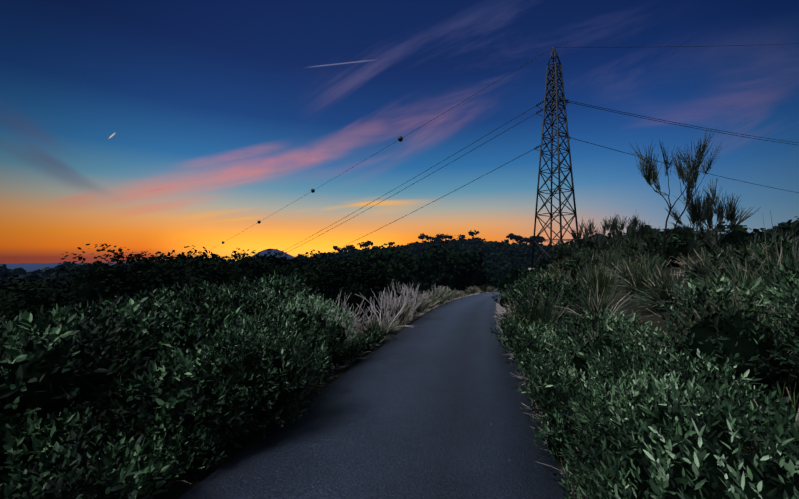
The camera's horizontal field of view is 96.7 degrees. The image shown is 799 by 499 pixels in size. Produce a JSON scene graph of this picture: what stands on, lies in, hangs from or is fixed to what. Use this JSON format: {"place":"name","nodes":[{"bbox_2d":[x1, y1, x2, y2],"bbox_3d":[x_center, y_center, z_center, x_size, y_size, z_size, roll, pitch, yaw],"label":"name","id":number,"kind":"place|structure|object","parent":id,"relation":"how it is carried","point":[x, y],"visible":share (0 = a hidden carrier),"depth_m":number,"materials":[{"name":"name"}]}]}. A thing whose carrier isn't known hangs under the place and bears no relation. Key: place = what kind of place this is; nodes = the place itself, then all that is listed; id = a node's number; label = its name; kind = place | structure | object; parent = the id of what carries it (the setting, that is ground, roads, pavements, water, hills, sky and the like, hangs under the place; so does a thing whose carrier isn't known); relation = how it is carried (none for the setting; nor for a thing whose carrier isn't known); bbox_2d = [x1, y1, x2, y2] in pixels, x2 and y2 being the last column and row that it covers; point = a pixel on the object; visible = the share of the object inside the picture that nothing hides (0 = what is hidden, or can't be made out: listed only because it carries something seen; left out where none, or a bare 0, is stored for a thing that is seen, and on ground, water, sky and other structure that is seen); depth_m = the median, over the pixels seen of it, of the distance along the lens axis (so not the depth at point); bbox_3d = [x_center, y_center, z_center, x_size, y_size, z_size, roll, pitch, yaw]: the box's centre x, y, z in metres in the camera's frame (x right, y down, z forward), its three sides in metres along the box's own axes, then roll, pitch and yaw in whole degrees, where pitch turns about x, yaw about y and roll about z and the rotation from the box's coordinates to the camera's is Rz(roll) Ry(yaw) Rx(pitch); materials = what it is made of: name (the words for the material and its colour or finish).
{"place":"outdoors","nodes":[
{"label":"outdoors","id":0,"kind":"place"},
{"bbox_2d":[178,292,570,498],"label":"road","id":1,"kind":"structure","parent":0,"point":[429,405],"depth_m":3.63,"materials":[{"name":"grey asphalt"}]},
{"bbox_2d":[0,231,798,498],"bbox_3d":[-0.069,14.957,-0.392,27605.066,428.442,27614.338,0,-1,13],"label":"ground","id":2,"kind":"structure","parent":0,"point":[180,486],"depth_m":6.27,"materials":[{"name":"brown soil"}]},
{"bbox_2d":[153,280,587,498],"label":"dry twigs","id":3,"kind":"object","parent":2,"relation":"on","point":[415,295],"visible":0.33,"depth_m":9.34,"materials":[{"name":"beige plant"}]},
{"bbox_2d":[0,223,797,498],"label":"bushes","id":4,"kind":"object","parent":2,"relation":"on","point":[123,398],"visible":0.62,"depth_m":3.15,"materials":[{"name":"green plant"}]},
{"bbox_2d":[0,216,798,334],"bbox_3d":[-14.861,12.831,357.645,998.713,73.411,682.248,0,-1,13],"label":"trees","id":5,"kind":"object","parent":2,"relation":"on","point":[37,286],"depth_m":15.91,"materials":[{"name":"green plant"}]},
{"bbox_2d":[0,241,798,498],"bbox_3d":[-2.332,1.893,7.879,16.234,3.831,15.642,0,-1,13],"label":"leafy shrubs","id":6,"kind":"object","parent":2,"relation":"on","point":[738,414],"visible":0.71,"depth_m":3.05,"materials":[{"name":"green plant"}]},
{"bbox_2d":[528,47,579,269],"bbox_3d":[13.407,-7.570,30.621,3.568,20.018,3.582,1,-2,-34],"label":"pylon","id":7,"kind":"object","parent":2,"relation":"on","point":[555,73],"visible":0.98,"depth_m":30.52,"materials":[{"name":"metal"}]},
{"bbox_2d":[201,43,798,257],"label":"power lines","id":8,"kind":"object","parent":7,"relation":"attached to","point":[400,138],"visible":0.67,"depth_m":38.66,"materials":[{"name":"black metal"}]},
{"bbox_2d":[341,129,798,496],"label":"plant blades","id":9,"kind":"object","parent":2,"relation":"on","point":[641,284],"visible":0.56,"depth_m":9.30,"materials":[{"name":"green plant"}]},
{"bbox_2d":[551,165,793,269],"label":"shrub branches","id":10,"kind":"object","parent":2,"relation":"on","point":[716,235],"visible":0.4,"depth_m":9.96,"materials":[{"name":"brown wood"}]},
{"bbox_2d":[0,0,798,262],"label":"sky","id":11,"kind":"structure","parent":0,"point":[152,126],"materials":[{"name":"blue"}]}
]}

